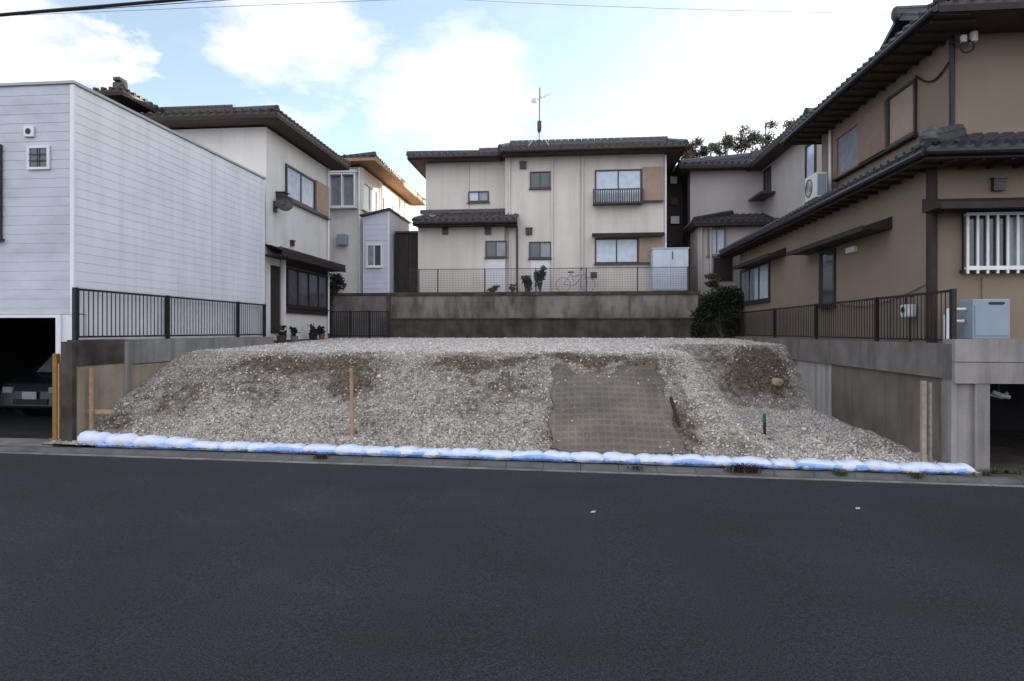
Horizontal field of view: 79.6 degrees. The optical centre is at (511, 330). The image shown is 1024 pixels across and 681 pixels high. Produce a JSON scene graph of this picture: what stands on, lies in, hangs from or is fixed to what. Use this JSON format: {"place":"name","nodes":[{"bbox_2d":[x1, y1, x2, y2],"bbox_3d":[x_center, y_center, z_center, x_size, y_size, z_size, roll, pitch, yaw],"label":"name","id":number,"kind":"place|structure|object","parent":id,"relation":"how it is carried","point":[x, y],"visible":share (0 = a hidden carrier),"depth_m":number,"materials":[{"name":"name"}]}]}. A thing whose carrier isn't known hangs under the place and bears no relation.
{"place":"outdoors","nodes":[
{"label":"outdoors","id":0,"kind":"place"},
{"bbox_2d":[0,438,64,449],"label":"garage apron","id":1,"kind":"object","parent":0,"point":[23,441],"visible":0.2,"depth_m":11.04,"materials":[{"name":"concrete"}]},
{"bbox_2d":[49,354,60,440],"bbox_3d":[-8.353,1.215,11.270,0.155,1.590,0.140,0,0,5],"label":"yellow post","id":2,"kind":"object","parent":1,"relation":"on","point":[56,399],"visible":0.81,"depth_m":11.23,"materials":[{"name":"metal"}]},
{"bbox_2d":[0,409,166,449],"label":"garage floor","id":3,"kind":"structure","parent":0,"point":[13,424],"depth_m":12.57,"materials":[{"name":"paint"}]},
{"bbox_2d":[0,351,55,415],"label":"parked car","id":4,"kind":"object","parent":3,"relation":"on","point":[29,394],"visible":0.39,"depth_m":13.38,"materials":[{"name":"paint"}]},
{"bbox_2d":[0,80,266,410],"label":"white siding house","id":5,"kind":"structure","parent":3,"relation":"on","point":[98,191],"depth_m":12.59,"materials":[{"name":"paint"}]},
{"bbox_2d":[0,144,4,240],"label":"window","id":6,"kind":"structure","parent":5,"relation":"in","point":[1,146],"depth_m":11.44,"materials":[{"name":"grey glass"}]},
{"bbox_2d":[27,145,49,169],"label":"window","id":7,"kind":"structure","parent":5,"relation":"in","point":[44,163],"depth_m":11.38,"materials":[{"name":"white glass"}]},
{"bbox_2d":[0,0,191,16],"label":"overhead cable","id":8,"kind":"object","parent":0,"point":[81,8],"visible":1,"depth_m":7.81,"materials":[{"name":"black rubber"}]},
{"bbox_2d":[29,0,377,14],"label":"overhead cable","id":9,"kind":"object","parent":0,"point":[202,7],"visible":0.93,"depth_m":12.93,"materials":[{"name":"black rubber"}]},
{"bbox_2d":[274,334,337,342],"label":"terrace","id":10,"kind":"structure","parent":0,"point":[275,341],"depth_m":21.61,"materials":[{"name":"concrete"}]},
{"bbox_2d":[90,76,163,113],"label":"brown roofed house","id":11,"kind":"structure","parent":10,"relation":"on","point":[119,91],"depth_m":19.95,"materials":[{"name":"grey paint"}]},
{"bbox_2d":[139,104,350,339],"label":"stucco house","id":12,"kind":"structure","parent":10,"relation":"on","point":[277,147],"depth_m":20.09,"materials":[{"name":"beige paint"}]},
{"bbox_2d":[271,265,279,332],"bbox_3d":[-7.483,-0.985,19.423,0.030,2.130,0.567,0,0,5],"label":"door","id":13,"kind":"structure","parent":12,"relation":"in","point":[275,270],"depth_m":19.41,"materials":[{"name":"brown wood"}]},
{"bbox_2d":[273,195,292,212],"bbox_3d":[-7.223,-4.004,19.320,0.568,0.534,0.354,0,0,5],"label":"satellite dish","id":14,"kind":"object","parent":12,"relation":"attached to","point":[283,202],"visible":1,"depth_m":19.37,"materials":[{"name":"grey metal"}]},
{"bbox_2d":[285,163,316,211],"bbox_3d":[-7.280,-4.894,21.260,0.100,1.168,2.373,0,0,5],"label":"window","id":15,"kind":"structure","parent":12,"relation":"in","point":[301,188],"depth_m":21.17,"materials":[{"name":"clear glass"}]},
{"bbox_2d":[286,308,327,315],"bbox_3d":[-7.237,-0.660,21.888,0.070,0.160,3.529,0,0,5],"label":"window base","id":16,"kind":"structure","parent":12,"relation":"in","point":[288,310],"depth_m":21.61,"materials":[{"name":"grey wood"}]},
{"bbox_2d":[286,267,328,310],"bbox_3d":[-7.222,-1.425,21.886,0.100,1.350,3.509,0,0,5],"label":"window","id":17,"kind":"structure","parent":12,"relation":"in","point":[306,290],"depth_m":21.71,"materials":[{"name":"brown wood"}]},
{"bbox_2d":[275,325,286,342],"bbox_3d":[-7.162,0.110,19.092,0.400,0.579,0.426,0,0,5],"label":"flower pot","id":18,"kind":"object","parent":10,"relation":"on","point":[281,336],"visible":0.94,"depth_m":19.05,"materials":[{"name":"concrete"}]},
{"bbox_2d":[394,231,417,292],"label":"dark shed","id":19,"kind":"structure","parent":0,"point":[406,251],"depth_m":25.60,"materials":[{"name":"brown wood"}]},
{"bbox_2d":[0,0,932,230],"label":"sky","id":20,"kind":"structure","parent":0,"point":[388,78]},
{"bbox_2d":[42,338,980,473],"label":"gravel ground","id":21,"kind":"structure","parent":0,"point":[757,356],"depth_m":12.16,"materials":[{"name":"grey gravel"}]},
{"bbox_2d":[89,368,92,430],"bbox_3d":[-7.740,1.360,11.304,0.050,1.338,0.050,0,0,5],"label":"wooden stake","id":22,"kind":"object","parent":21,"relation":"on","point":[90,399],"visible":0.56,"depth_m":11.28,"materials":[{"name":"brown wood"}]},
{"bbox_2d":[77,431,110,445],"bbox_3d":[-7.386,1.905,10.911,0.555,0.242,0.353,2,-2,3],"label":"sandbag","id":23,"kind":"object","parent":21,"relation":"on","point":[91,437],"visible":0.78,"depth_m":10.79,"materials":[{"name":"white fabric"}]},
{"bbox_2d":[61,337,273,449],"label":"retaining wall","id":24,"kind":"structure","parent":21,"relation":"on","point":[119,371],"depth_m":11.90,"materials":[{"name":"concrete"}]},
{"bbox_2d":[72,287,265,339],"bbox_3d":[-7.659,-0.300,14.718,0.070,0.980,7.085,0,0,5],"label":"black railing","id":25,"kind":"object","parent":24,"relation":"on","point":[76,313],"visible":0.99,"depth_m":13.25,"materials":[{"name":"metal"}]},
{"bbox_2d":[349,368,353,436],"bbox_3d":[-2.874,1.355,11.028,0.075,1.363,0.055,0,0,5],"label":"wooden stake","id":26,"kind":"object","parent":21,"relation":"on","point":[351,404],"visible":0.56,"depth_m":11.00,"materials":[{"name":"brown wood"}]},
{"bbox_2d":[330,310,388,337],"bbox_3d":[-5.839,-0.241,23.531,2.300,1.082,0.060,0,0,5],"label":"black fence","id":27,"kind":"object","parent":21,"relation":"on","point":[350,323],"visible":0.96,"depth_m":23.53,"materials":[{"name":"metal"}]},
{"bbox_2d":[94,443,966,474],"bbox_3d":[-0.152,2.083,10.229,14.371,0.283,0.285,0,0,5],"label":"blue sheet","id":28,"kind":"object","parent":21,"relation":"on","point":[693,461],"visible":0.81,"depth_m":10.07,"materials":[{"name":"blue plastic"}]},
{"bbox_2d":[105,433,139,446],"bbox_3d":[-6.862,1.917,10.849,0.554,0.232,0.327,1,3,4],"label":"sandbag","id":29,"kind":"object","parent":28,"relation":"on","point":[121,439],"visible":0.8,"depth_m":10.74,"materials":[{"name":"white fabric"}]},
{"bbox_2d":[133,435,167,447],"bbox_3d":[-6.338,1.934,10.810,0.545,0.209,0.334,1,3,2],"label":"sandbag","id":30,"kind":"object","parent":28,"relation":"on","point":[150,440],"visible":0.86,"depth_m":10.68,"materials":[{"name":"white plastic"}]},
{"bbox_2d":[164,436,198,447],"bbox_3d":[-5.814,1.953,10.781,0.558,0.184,0.334,0,-1,8],"label":"sandbag","id":31,"kind":"object","parent":28,"relation":"on","point":[176,441],"visible":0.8,"depth_m":10.68,"materials":[{"name":"white plastic"}]},
{"bbox_2d":[191,441,221,450],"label":"sandbag","id":32,"kind":"object","parent":28,"relation":"on","point":[204,444],"visible":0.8,"depth_m":10.59,"materials":[{"name":"white plastic"}]},
{"bbox_2d":[219,441,250,450],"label":"sandbag","id":33,"kind":"object","parent":28,"relation":"on","point":[227,445],"visible":0.83,"depth_m":10.54,"materials":[{"name":"white plastic"}]},
{"bbox_2d":[247,442,273,451],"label":"sandbag","id":34,"kind":"object","parent":28,"relation":"on","point":[251,447],"visible":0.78,"depth_m":10.53,"materials":[{"name":"white plastic"}]},
{"bbox_2d":[302,444,337,452],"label":"sandbag","id":35,"kind":"object","parent":28,"relation":"on","point":[313,447],"visible":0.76,"depth_m":10.44,"materials":[{"name":"white plastic"}]},
{"bbox_2d":[334,444,364,454],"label":"sandbag","id":36,"kind":"object","parent":28,"relation":"on","point":[343,449],"visible":0.84,"depth_m":10.36,"materials":[{"name":"white fabric"}]},
{"bbox_2d":[362,445,395,455],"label":"sandbag","id":37,"kind":"object","parent":28,"relation":"on","point":[368,449],"visible":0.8,"depth_m":10.32,"materials":[{"name":"white fabric"}]},
{"bbox_2d":[394,446,419,456],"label":"sandbag","id":38,"kind":"object","parent":28,"relation":"on","point":[406,449],"visible":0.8,"depth_m":10.30,"materials":[{"name":"white plastic"}]},
{"bbox_2d":[417,447,450,457],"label":"sandbag","id":39,"kind":"object","parent":28,"relation":"on","point":[432,452],"visible":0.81,"depth_m":10.24,"materials":[{"name":"white plastic"}]},
{"bbox_2d":[449,448,480,455],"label":"sandbag","id":40,"kind":"object","parent":28,"relation":"on","point":[464,451],"visible":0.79,"depth_m":10.21,"materials":[{"name":"white fabric"}]},
{"bbox_2d":[479,449,512,459],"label":"sandbag","id":41,"kind":"object","parent":28,"relation":"on","point":[502,454],"visible":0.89,"depth_m":10.14,"materials":[{"name":"white plastic"}]},
{"bbox_2d":[570,451,603,462],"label":"sandbag","id":42,"kind":"object","parent":28,"relation":"on","point":[583,457],"visible":0.91,"depth_m":9.98,"materials":[{"name":"white plastic"}]},
{"bbox_2d":[602,452,635,460],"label":"sandbag","id":43,"kind":"object","parent":28,"relation":"on","point":[618,456],"visible":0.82,"depth_m":10.01,"materials":[{"name":"white plastic"}]},
{"bbox_2d":[635,453,674,464],"bbox_3d":[2.317,2.092,10.018,0.627,0.151,0.340,0,2,6],"label":"sandbag","id":44,"kind":"object","parent":28,"relation":"on","point":[661,458],"visible":0.92,"depth_m":9.90,"materials":[{"name":"white fabric"}]},
{"bbox_2d":[672,454,703,464],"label":"sandbag","id":45,"kind":"object","parent":28,"relation":"on","point":[688,456],"visible":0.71,"depth_m":9.91,"materials":[{"name":"white fabric"}]},
{"bbox_2d":[703,455,732,465],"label":"sandbag","id":46,"kind":"object","parent":28,"relation":"on","point":[721,459],"visible":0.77,"depth_m":9.83,"materials":[{"name":"white fabric"}]},
{"bbox_2d":[731,456,771,464],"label":"sandbag","id":47,"kind":"object","parent":28,"relation":"on","point":[752,459],"visible":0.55,"depth_m":9.80,"materials":[{"name":"white plastic"}]},
{"bbox_2d":[770,458,795,468],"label":"sandbag","id":48,"kind":"object","parent":28,"relation":"on","point":[787,463],"visible":0.88,"depth_m":9.71,"materials":[{"name":"white plastic"}]},
{"bbox_2d":[794,458,836,469],"bbox_3d":[4.843,2.122,9.810,0.605,0.153,0.340,1,2,4],"label":"sandbag","id":49,"kind":"object","parent":28,"relation":"on","point":[817,461],"visible":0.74,"depth_m":9.72,"materials":[{"name":"white plastic"}]},
{"bbox_2d":[833,459,865,470],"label":"sandbag","id":50,"kind":"object","parent":28,"relation":"on","point":[850,465],"visible":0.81,"depth_m":9.63,"materials":[{"name":"white fabric"}]},
{"bbox_2d":[863,460,899,470],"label":"sandbag","id":51,"kind":"object","parent":28,"relation":"on","point":[874,465],"visible":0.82,"depth_m":9.60,"materials":[{"name":"white plastic"}]},
{"bbox_2d":[897,462,943,472],"bbox_3d":[6.379,2.139,9.638,0.660,0.159,0.342,0,0,4],"label":"sandbag","id":52,"kind":"object","parent":28,"relation":"on","point":[912,467],"visible":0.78,"depth_m":9.52,"materials":[{"name":"white fabric"}]},
{"bbox_2d":[936,462,975,473],"bbox_3d":[6.930,2.146,9.631,0.486,0.158,0.344,1,1,6],"label":"sandbag","id":53,"kind":"object","parent":28,"relation":"on","point":[950,466],"visible":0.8,"depth_m":9.52,"materials":[{"name":"white plastic"}]},
{"bbox_2d":[390,291,698,337],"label":"back retaining wall","id":54,"kind":"structure","parent":21,"relation":"on","point":[665,314],"depth_m":23.64,"materials":[{"name":"concrete"}]},
{"bbox_2d":[409,267,695,292],"bbox_3d":[1.447,-1.957,23.767,11.094,0.948,0.048,0,0,5],"label":"wire fence","id":55,"kind":"object","parent":54,"relation":"on","point":[567,279],"visible":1,"depth_m":23.75,"materials":[{"name":"grey metal"}]},
{"bbox_2d":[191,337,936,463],"bbox_3d":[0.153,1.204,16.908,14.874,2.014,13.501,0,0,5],"label":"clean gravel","id":56,"kind":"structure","parent":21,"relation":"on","point":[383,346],"depth_m":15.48,"materials":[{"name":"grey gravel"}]},
{"bbox_2d":[548,362,683,454],"bbox_3d":[1.853,1.373,11.525,2.303,1.451,2.452,0,0,5],"label":"sheet","id":57,"kind":"object","parent":21,"relation":"on","point":[611,416],"visible":0.97,"depth_m":11.19,"materials":[{"name":"brown fabric"}]},
{"bbox_2d":[688,300,717,337],"bbox_3d":[7.102,-0.435,22.774,1.017,1.504,0.533,0,0,-6],"label":"bush","id":58,"kind":"object","parent":21,"relation":"on","point":[698,329],"visible":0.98,"depth_m":22.73,"materials":[{"name":"green plant"}]},
{"bbox_2d":[698,284,743,337],"bbox_3d":[7.741,-0.737,22.707,1.679,2.042,0.780,0,0,5],"label":"bush","id":59,"kind":"object","parent":21,"relation":"on","point":[723,301],"visible":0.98,"depth_m":22.56,"materials":[{"name":"green plant"}]},
{"bbox_2d":[731,336,972,475],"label":"retaining wall","id":60,"kind":"structure","parent":21,"relation":"on","point":[873,386],"depth_m":11.96,"materials":[{"name":"concrete"}]},
{"bbox_2d":[739,289,956,340],"bbox_3d":[7.626,-0.220,15.928,0.070,0.900,12.285,0,0,5],"label":"black railing","id":61,"kind":"object","parent":60,"relation":"on","point":[749,323],"visible":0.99,"depth_m":13.02,"materials":[{"name":"metal"}]},
{"bbox_2d":[901,296,915,340],"bbox_3d":[7.418,-0.236,11.499,0.205,0.872,0.260,0,0,5],"label":"gas meter","id":62,"kind":"object","parent":60,"relation":"on","point":[908,310],"visible":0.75,"depth_m":11.39,"materials":[{"name":"white metal"}]},
{"bbox_2d":[920,381,926,461],"bbox_3d":[6.682,1.562,9.982,0.070,1.488,0.070,0,0,5],"label":"wooden stake","id":63,"kind":"object","parent":21,"relation":"on","point":[923,421],"visible":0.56,"depth_m":9.95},
{"bbox_2d":[928,383,931,461],"bbox_3d":[6.832,1.581,10.038,0.045,1.460,0.045,0,0,5],"label":"wooden stake","id":64,"kind":"object","parent":21,"relation":"on","point":[929,422],"visible":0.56,"depth_m":10.02,"materials":[{"name":"brown wood"}]},
{"bbox_2d":[0,453,1023,680],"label":"road","id":65,"kind":"structure","parent":0,"point":[131,569],"depth_m":5.50,"materials":[{"name":"black asphalt"}]},
{"bbox_2d":[0,445,1023,485],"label":"gutter","id":66,"kind":"object","parent":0,"point":[990,480],"visible":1,"depth_m":9.95,"materials":[{"name":"concrete"}]},
{"bbox_2d":[0,451,1023,486],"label":"gutter lip","id":67,"kind":"object","parent":66,"relation":"on","point":[941,483],"visible":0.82,"depth_m":9.64,"materials":[{"name":"grey concrete"}]},
{"bbox_2d":[328,291,739,337],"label":"terrace","id":68,"kind":"structure","parent":0,"point":[713,330],"depth_m":24.36,"materials":[{"name":"concrete"}]},
{"bbox_2d":[330,273,346,292],"bbox_3d":[-7.146,-1.943,25.121,0.768,0.873,0.451,0,0,5],"label":"bush","id":69,"kind":"object","parent":68,"relation":"on","point":[337,278],"visible":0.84,"depth_m":25.07,"materials":[{"name":"green plant"}]},
{"bbox_2d":[331,293,386,337],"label":"side retaining wall","id":70,"kind":"structure","parent":68,"relation":"on","point":[360,301],"depth_m":24.76,"materials":[{"name":"concrete"}]},
{"bbox_2d":[330,151,425,292],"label":"sunlit eave house","id":71,"kind":"structure","parent":68,"relation":"on","point":[366,182],"depth_m":25.76,"materials":[{"name":"white paint"}]},
{"bbox_2d":[330,172,357,209],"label":"window","id":72,"kind":"structure","parent":71,"relation":"in","point":[343,186],"depth_m":25.71,"materials":[{"name":"grey glass"}]},
{"bbox_2d":[361,180,377,212],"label":"window","id":73,"kind":"structure","parent":71,"relation":"in","point":[369,194],"depth_m":26.51,"materials":[{"name":"grey glass"}]},
{"bbox_2d":[359,207,410,292],"bbox_3d":[-5.434,-3.256,26.708,1.285,3.512,3.400,0,0,5],"label":"blue grey annex","id":74,"kind":"object","parent":68,"relation":"on","point":[380,226],"visible":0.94,"depth_m":25.16,"materials":[{"name":"metal"}]},
{"bbox_2d":[365,244,382,267],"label":"window","id":75,"kind":"structure","parent":74,"relation":"in","point":[373,252],"depth_m":25.12,"materials":[{"name":"grey glass"}]},
{"bbox_2d":[406,136,688,291],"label":"cream house","id":76,"kind":"structure","parent":68,"relation":"on","point":[596,204],"depth_m":24.92,"materials":[{"name":"paint"}]},
{"bbox_2d":[467,191,489,202],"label":"window","id":77,"kind":"structure","parent":76,"relation":"in","point":[473,196],"depth_m":25.65,"materials":[{"name":"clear glass"}]},
{"bbox_2d":[484,241,507,258],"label":"window","id":78,"kind":"structure","parent":76,"relation":"in","point":[493,249],"depth_m":24.88,"materials":[{"name":"grey glass"}]},
{"bbox_2d":[529,171,550,189],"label":"window","id":79,"kind":"structure","parent":76,"relation":"in","point":[539,180],"depth_m":24.98,"materials":[{"name":"grey glass"}]},
{"bbox_2d":[528,241,551,259],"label":"window","id":80,"kind":"structure","parent":76,"relation":"in","point":[537,250],"depth_m":24.97,"materials":[{"name":"grey glass"}]},
{"bbox_2d":[528,87,552,145],"bbox_3d":[1.331,-9.853,28.598,1.142,2.939,1.221,0,0,5],"label":"tv antenna","id":81,"kind":"object","parent":76,"relation":"on","point":[539,122],"visible":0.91,"depth_m":28.50,"materials":[{"name":"white metal"}]},
{"bbox_2d":[594,238,638,264],"bbox_3d":[4.198,-3.187,24.670,1.811,1.066,0.100,0,0,5],"label":"window","id":82,"kind":"structure","parent":76,"relation":"in","point":[608,251],"depth_m":24.69,"materials":[{"name":"white glass"}]},
{"bbox_2d":[594,169,642,205],"bbox_3d":[4.266,-5.761,24.664,1.946,1.429,0.100,0,0,5],"label":"window","id":83,"kind":"structure","parent":76,"relation":"in","point":[613,178],"depth_m":24.69,"materials":[{"name":"white glass"}]},
{"bbox_2d":[650,247,689,290],"bbox_3d":[6.160,-2.376,24.053,1.418,1.661,0.730,0,0,5],"label":"metal storage cabinet","id":84,"kind":"object","parent":68,"relation":"on","point":[671,257],"visible":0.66,"depth_m":23.72,"materials":[{"name":"grey metal"}]},
{"bbox_2d":[667,165,682,247],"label":"house","id":85,"kind":"structure","parent":68,"relation":"on","point":[675,212],"depth_m":27.44,"materials":[{"name":"brown wood"}]},
{"bbox_2d":[670,107,821,294],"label":"grey stucco house","id":86,"kind":"structure","parent":68,"relation":"on","point":[729,199],"depth_m":24.89,"materials":[{"name":"brown"}]},
{"bbox_2d":[706,228,725,256],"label":"window","id":87,"kind":"structure","parent":86,"relation":"in","point":[718,234],"depth_m":24.73,"materials":[{"name":"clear glass"}]},
{"bbox_2d":[763,166,771,190],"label":"window","id":88,"kind":"structure","parent":86,"relation":"in","point":[767,172],"depth_m":25.34,"materials":[{"name":"grey glass"}]},
{"bbox_2d":[805,145,816,203],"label":"window","id":89,"kind":"structure","parent":86,"relation":"in","point":[810,150],"depth_m":20.87,"materials":[{"name":"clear glass"}]},
{"bbox_2d":[182,450,893,474],"bbox_3d":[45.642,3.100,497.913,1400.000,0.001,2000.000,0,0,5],"label":"ground","id":90,"kind":"structure","parent":0,"point":[543,461],"depth_m":14.45,"materials":[{"name":"grey concrete"}]},
{"bbox_2d":[700,336,730,337],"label":"terrace","id":91,"kind":"structure","parent":0,"point":[716,337],"depth_m":23.09,"materials":[{"name":"concrete"}]},
{"bbox_2d":[704,273,720,287],"bbox_3d":[7.771,-1.953,23.809,0.690,0.647,0.513,0,0,5],"label":"bush","id":92,"kind":"object","parent":91,"relation":"on","point":[712,282],"visible":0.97,"depth_m":23.75,"materials":[{"name":"green plant"}]},
{"bbox_2d":[717,0,1023,342],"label":"tan house","id":93,"kind":"structure","parent":91,"relation":"on","point":[914,125],"depth_m":11.96,"materials":[{"name":"paint"}]},
{"bbox_2d":[474,0,967,14],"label":"overhead cable","id":94,"kind":"object","parent":93,"relation":"attached to","point":[743,10],"visible":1,"depth_m":12.27,"materials":[{"name":"black rubber"}]},
{"bbox_2d":[740,261,770,305],"bbox_3d":[8.395,-1.590,21.363,0.100,1.309,3.395,0,0,5],"label":"window","id":95,"kind":"structure","parent":93,"relation":"in","point":[755,281],"depth_m":21.13,"materials":[{"name":"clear glass"}]},
{"bbox_2d":[805,172,826,203],"bbox_3d":[8.374,-3.884,16.950,0.316,0.800,0.812,0,0,5],"label":"air conditioner unit","id":96,"kind":"object","parent":93,"relation":"on","point":[815,185],"visible":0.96,"depth_m":16.60,"materials":[{"name":"white metal"}]},
{"bbox_2d":[818,248,836,308],"bbox_3d":[7.842,-1.287,15.332,0.100,1.434,0.988,0,0,5],"label":"narrow window","id":97,"kind":"structure","parent":93,"relation":"in","point":[826,259],"depth_m":15.34,"materials":[{"name":"grey glass"}]},
{"bbox_2d":[833,122,859,178],"bbox_3d":[8.726,-4.669,15.994,0.100,1.144,1.421,0,0,5],"label":"window","id":98,"kind":"structure","parent":93,"relation":"in","point":[847,141],"depth_m":16.06,"materials":[{"name":"grey glass"}]},
{"bbox_2d":[884,78,917,149],"bbox_3d":[8.492,-4.694,13.439,0.100,1.194,1.214,0,0,5],"label":"shuttered window","id":99,"kind":"structure","parent":93,"relation":"in","point":[901,107],"depth_m":13.41,"materials":[{"name":"beige metal"}]},
{"bbox_2d":[948,31,977,52],"bbox_3d":[8.428,-5.357,11.467,0.446,0.383,0.208,0,0,29],"label":"floodlight","id":100,"kind":"object","parent":93,"relation":"attached to","point":[973,37],"visible":1,"depth_m":11.41,"materials":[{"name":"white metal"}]},
{"bbox_2d":[959,214,1023,272],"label":"window","id":101,"kind":"structure","parent":93,"relation":"in","point":[992,218],"depth_m":10.85,"materials":[{"name":"white glass"}]},
{"bbox_2d":[901,429,1023,480],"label":"carport floor","id":102,"kind":"structure","parent":0,"point":[1007,449],"depth_m":11.34,"materials":[{"name":"concrete"}]},
{"bbox_2d":[938,339,1023,476],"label":"concrete carport","id":103,"kind":"object","parent":102,"relation":"on","point":[985,367],"visible":0.49,"depth_m":9.69,"materials":[{"name":"paint"}]},
{"bbox_2d":[946,299,1009,338],"bbox_3d":[7.716,-0.190,10.251,0.902,0.659,0.375,0,0,5],"label":"water heater","id":104,"kind":"object","parent":103,"relation":"on","point":[984,318],"visible":0.8,"depth_m":10.07,"materials":[{"name":"grey metal"}]},
{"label":"hill","id":105,"kind":"structure","parent":0,"visible":0},
{"bbox_2d":[679,135,705,159],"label":"hill tree","id":106,"kind":"object","parent":105,"relation":"on","point":[690,152],"visible":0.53,"depth_m":53.22,"materials":[{"name":"green plant"}]},
{"bbox_2d":[710,131,736,155],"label":"hill tree","id":107,"kind":"object","parent":105,"relation":"on","point":[725,143],"visible":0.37,"depth_m":52.49,"materials":[{"name":"green plant"}]},
{"bbox_2d":[730,124,757,153],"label":"hill tree","id":108,"kind":"object","parent":105,"relation":"on","point":[744,144],"visible":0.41,"depth_m":53.97,"materials":[{"name":"green plant"}]},
{"bbox_2d":[747,118,779,151],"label":"hill tree","id":109,"kind":"object","parent":105,"relation":"on","point":[763,141],"visible":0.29,"depth_m":52.97,"materials":[{"name":"green plant"}]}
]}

